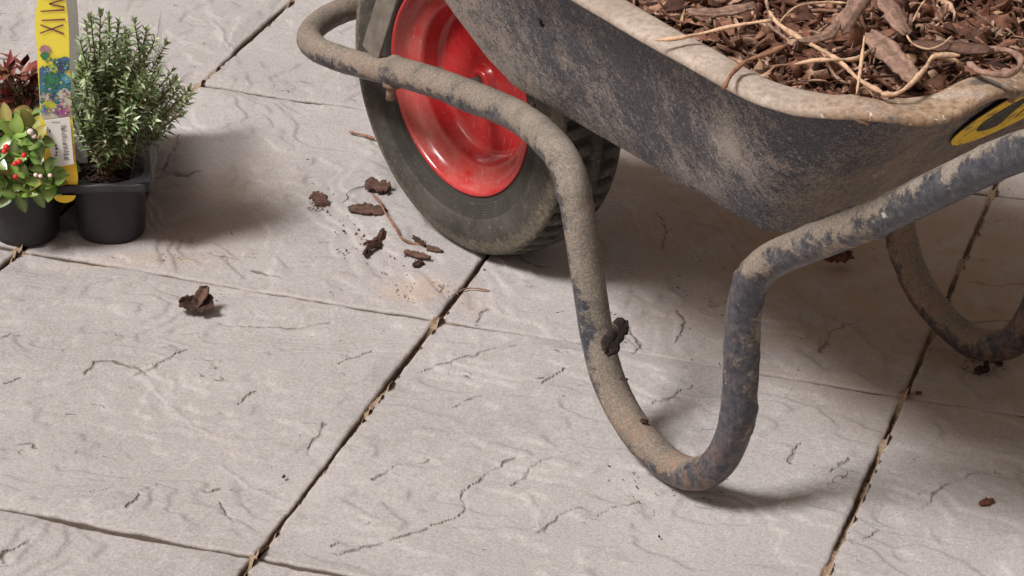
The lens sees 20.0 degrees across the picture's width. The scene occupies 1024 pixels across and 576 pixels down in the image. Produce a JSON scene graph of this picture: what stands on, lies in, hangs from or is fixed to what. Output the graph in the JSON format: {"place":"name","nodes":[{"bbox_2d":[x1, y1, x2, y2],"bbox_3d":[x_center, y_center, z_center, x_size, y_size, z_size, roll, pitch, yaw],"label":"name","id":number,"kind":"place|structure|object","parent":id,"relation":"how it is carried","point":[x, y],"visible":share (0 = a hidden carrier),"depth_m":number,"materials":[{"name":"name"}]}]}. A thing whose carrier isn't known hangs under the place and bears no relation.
{"place":"outdoors","nodes":[
{"label":"outdoors","id":0,"kind":"place"},
{"bbox_2d":[0,0,1023,575],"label":"patio paving","id":1,"kind":"structure","parent":0,"point":[148,426],"depth_m":2.67,"materials":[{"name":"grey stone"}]},
{"bbox_2d":[0,0,163,246],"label":"plant pack","id":2,"kind":"object","parent":1,"relation":"on","point":[110,209],"visible":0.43,"depth_m":2.87,"materials":[{"name":"black plastic"}]},
{"bbox_2d":[0,49,39,114],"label":"burgundy shrub","id":3,"kind":"object","parent":2,"relation":"in","point":[12,98],"visible":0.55,"depth_m":2.95,"materials":[{"name":"red plant"}]},
{"bbox_2d":[0,102,80,212],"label":"berry shrub","id":4,"kind":"object","parent":2,"relation":"in","point":[25,141],"visible":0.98,"depth_m":2.85,"materials":[{"name":"green plant"}]},
{"bbox_2d":[70,7,197,176],"bbox_3d":[-0.381,-0.198,2.868,0.144,0.189,0.106,0,27,-2],"label":"bushy shrub","id":5,"kind":"object","parent":2,"relation":"in","point":[113,95],"visible":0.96,"depth_m":2.85,"materials":[{"name":"green plant"}]},
{"bbox_2d":[179,285,213,313],"bbox_3d":[-0.302,0.013,2.780,0.034,0.025,0.022,-4,27,-8],"label":"bark chip","id":6,"kind":"object","parent":1,"relation":"on","point":[200,301],"visible":1,"depth_m":2.78,"materials":[{"name":"brown wood"}]},
{"bbox_2d":[309,191,329,207],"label":"bark chip","id":7,"kind":"object","parent":1,"relation":"on","point":[319,199],"visible":1,"depth_m":3.00,"materials":[{"name":"brown wood"}]},
{"bbox_2d":[349,131,374,138],"bbox_3d":[-0.163,-0.166,3.154,0.033,0.004,0.010,9,28,16],"label":"twig","id":8,"kind":"object","parent":1,"relation":"on","point":[364,135],"visible":1,"depth_m":3.15,"materials":[{"name":"brown wood"}]},
{"bbox_2d":[348,202,387,215],"bbox_3d":[-0.149,-0.080,2.979,0.042,0.012,0.015,9,28,16],"label":"bark chip","id":9,"kind":"object","parent":1,"relation":"on","point":[364,208],"visible":1,"depth_m":2.98,"materials":[{"name":"brown wood"}]},
{"bbox_2d":[362,242,383,257],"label":"bark chip","id":10,"kind":"object","parent":1,"relation":"on","point":[368,249],"visible":1,"depth_m":2.90,"materials":[{"name":"brown wood"}]},
{"bbox_2d":[363,228,385,244],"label":"bark chip","id":11,"kind":"object","parent":1,"relation":"on","point":[381,236],"visible":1,"depth_m":2.92,"materials":[{"name":"brown wood"}]},
{"bbox_2d":[364,177,390,192],"bbox_3d":[-0.140,-0.106,3.025,0.028,0.014,0.021,9,28,16],"label":"bark chip","id":12,"kind":"object","parent":1,"relation":"on","point":[376,185],"visible":1,"depth_m":3.02,"materials":[{"name":"brown wood"}]},
{"bbox_2d":[371,193,419,245],"bbox_3d":[-0.125,-0.072,2.959,0.020,0.014,0.125,-13,30,-24],"label":"twig","id":13,"kind":"object","parent":1,"relation":"on","point":[390,220],"visible":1,"depth_m":2.93,"materials":[{"name":"brown wood"}]},
{"bbox_2d":[403,249,430,259],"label":"bark chip","id":14,"kind":"object","parent":1,"relation":"on","point":[416,254],"visible":1,"depth_m":2.89,"materials":[{"name":"brown wood"}]},
{"bbox_2d":[412,259,423,267],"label":"bark chip","id":15,"kind":"object","parent":1,"relation":"on","point":[417,263],"visible":1,"depth_m":2.88,"materials":[{"name":"brown wood"}]},
{"bbox_2d":[411,235,426,247],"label":"bark chip","id":16,"kind":"object","parent":1,"relation":"on","point":[416,239],"visible":1,"depth_m":2.92,"materials":[{"name":"brown wood"}]},
{"bbox_2d":[426,245,443,252],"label":"bark chip","id":17,"kind":"object","parent":1,"relation":"on","point":[430,248],"visible":1,"depth_m":2.90,"materials":[{"name":"brown wood"}]},
{"bbox_2d":[457,288,489,292],"bbox_3d":[-0.038,0.002,2.830,0.032,0.002,0.008,-3,27,-6],"label":"twig","id":18,"kind":"object","parent":1,"relation":"on","point":[473,288],"visible":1,"depth_m":2.83,"materials":[{"name":"brown wood"}]},
{"bbox_2d":[22,194,1019,507],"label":"bark dust","id":19,"kind":"object","parent":1,"relation":"on","point":[556,312],"visible":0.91,"depth_m":2.84,"materials":[{"name":"brown wood"}]},
{"bbox_2d":[296,0,1023,490],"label":"wheelbarrow","id":20,"kind":"object","parent":1,"relation":"on","point":[480,154],"visible":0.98,"depth_m":2.47,"materials":[{"name":"paint"}]},
{"bbox_2d":[537,18,544,27],"bbox_3d":[0.024,-0.226,2.470,0.007,0.010,0.008,9,28,16],"label":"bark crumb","id":21,"kind":"object","parent":20,"relation":"attached to","point":[542,25],"visible":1,"depth_m":2.47,"materials":[{"name":"brown wood"}]},
{"bbox_2d":[600,317,628,356],"bbox_3d":[0.089,0.042,2.494,0.014,0.026,0.036,20,33,33],"label":"bark chip","id":22,"kind":"object","parent":20,"relation":"attached to","point":[612,339],"visible":1,"depth_m":2.49,"materials":[{"name":"brown wood"}]},
{"bbox_2d":[640,418,648,423],"bbox_3d":[0.115,0.116,2.517,0.007,0.006,0.004,9,28,16],"label":"bark crumb","id":23,"kind":"object","parent":20,"relation":"attached to","point":[644,421],"visible":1,"depth_m":2.52,"materials":[{"name":"brown wood"}]},
{"bbox_2d":[655,19,771,41],"bbox_3d":[0.154,-0.198,2.214,0.090,0.028,0.010,8,28,14],"label":"stick","id":24,"kind":"object","parent":20,"relation":"on","point":[683,37],"visible":1,"depth_m":2.22,"materials":[{"name":"brown wood"}]},
{"bbox_2d":[722,44,787,89],"bbox_3d":[0.177,-0.167,2.169,0.067,0.020,0.016,-21,34,-36],"label":"stick","id":25,"kind":"object","parent":20,"relation":"on","point":[739,66],"visible":1,"depth_m":2.17,"materials":[{"name":"brown wood"}]},
{"bbox_2d":[627,0,1023,129],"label":"bark mulch","id":26,"kind":"object","parent":20,"relation":"in","point":[999,23],"visible":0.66,"depth_m":2.25,"materials":[{"name":"brown wood"}]},
{"bbox_2d":[686,1,756,17],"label":"bark chip","id":27,"kind":"object","parent":26,"relation":"on","point":[733,10],"visible":1,"depth_m":2.22,"materials":[{"name":"brown wood"}]},
{"bbox_2d":[780,1,846,21],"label":"stick","id":28,"kind":"object","parent":26,"relation":"on","point":[817,2],"visible":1,"depth_m":2.21,"materials":[{"name":"brown wood"}]},
{"bbox_2d":[797,15,840,43],"bbox_3d":[0.235,-0.192,2.184,0.015,0.007,0.062,17,31,30],"label":"bark chip","id":29,"kind":"object","parent":26,"relation":"on","point":[829,32],"visible":1,"depth_m":2.18,"materials":[{"name":"brown wood"}]},
{"bbox_2d":[794,46,874,64],"bbox_3d":[0.245,-0.172,2.159,0.070,0.007,0.020,-12,29,-22],"label":"stick","id":30,"kind":"object","parent":26,"relation":"on","point":[848,59],"visible":1,"depth_m":2.15,"materials":[{"name":"brown wood"}]},
{"bbox_2d":[835,0,870,34],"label":"bark chip","id":31,"kind":"object","parent":26,"relation":"on","point":[850,13],"visible":1,"depth_m":2.21,"materials":[{"name":"brown wood"}]},
{"bbox_2d":[856,35,865,93],"bbox_3d":[0.258,-0.166,2.151,0.008,0.027,0.050,9,28,16],"label":"stick","id":32,"kind":"object","parent":26,"relation":"on","point":[860,68],"visible":1,"depth_m":2.15,"materials":[{"name":"brown wood"}]},
{"bbox_2d":[865,29,918,82],"bbox_3d":[0.284,-0.174,2.175,0.022,0.021,0.064,-12,29,-23],"label":"bark chip","id":33,"kind":"object","parent":26,"relation":"on","point":[889,53],"visible":0.98,"depth_m":2.17,"materials":[{"name":"brown wood"}]},
{"bbox_2d":[875,0,912,36],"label":"bark chip","id":34,"kind":"object","parent":26,"relation":"on","point":[895,17],"visible":1,"depth_m":2.20,"materials":[{"name":"brown wood"}]},
{"bbox_2d":[912,0,925,21],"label":"stick","id":35,"kind":"object","parent":26,"relation":"on","point":[920,6],"visible":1,"depth_m":2.21,"materials":[{"name":"brown wood"}]},
{"bbox_2d":[906,35,951,49],"bbox_3d":[0.313,-0.183,2.173,0.034,0.006,0.018,1,27,2],"label":"stick","id":36,"kind":"object","parent":26,"relation":"on","point":[910,41],"visible":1,"depth_m":2.17,"materials":[{"name":"brown wood"}]},
{"bbox_2d":[910,40,993,54],"bbox_3d":[0.331,-0.181,2.181,0.063,0.008,0.014,6,28,11],"label":"bark chip","id":37,"kind":"object","parent":26,"relation":"on","point":[962,47],"visible":1,"depth_m":2.18,"materials":[{"name":"brown wood"}]},
{"bbox_2d":[768,10,883,93],"bbox_3d":[0.230,-0.175,2.165,0.014,0.031,0.120,-21,34,-36],"label":"stick","id":38,"kind":"object","parent":20,"relation":"on","point":[843,64],"visible":1,"depth_m":2.16,"materials":[{"name":"brown wood"}]},
{"bbox_2d":[881,52,959,97],"bbox_3d":[0.302,-0.158,2.149,0.075,0.019,0.016,-22,35,-37],"label":"stick","id":39,"kind":"object","parent":20,"relation":"on","point":[920,73],"visible":1,"depth_m":2.14,"materials":[{"name":"brown wood"}]},
{"bbox_2d":[966,46,1023,78],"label":"bark loop","id":40,"kind":"object","parent":20,"relation":"on","point":[1018,56],"visible":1,"depth_m":2.16,"materials":[{"name":"brown wood"}]},
{"bbox_2d":[823,250,854,262],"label":"bark chip","id":41,"kind":"object","parent":1,"relation":"on","point":[845,256],"visible":0.71,"depth_m":2.88,"materials":[{"name":"brown wood"}]},
{"bbox_2d":[978,497,994,505],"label":"bark chip","id":42,"kind":"object","parent":1,"relation":"on","point":[985,501],"visible":1,"depth_m":2.48,"materials":[{"name":"brown wood"}]},
{"bbox_2d":[974,360,1002,374],"bbox_3d":[0.441,0.073,2.688,0.027,0.015,0.010,1,27,1],"label":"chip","id":43,"kind":"object","parent":1,"relation":"on","point":[979,369],"visible":1,"depth_m":2.69,"materials":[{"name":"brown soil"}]}
]}

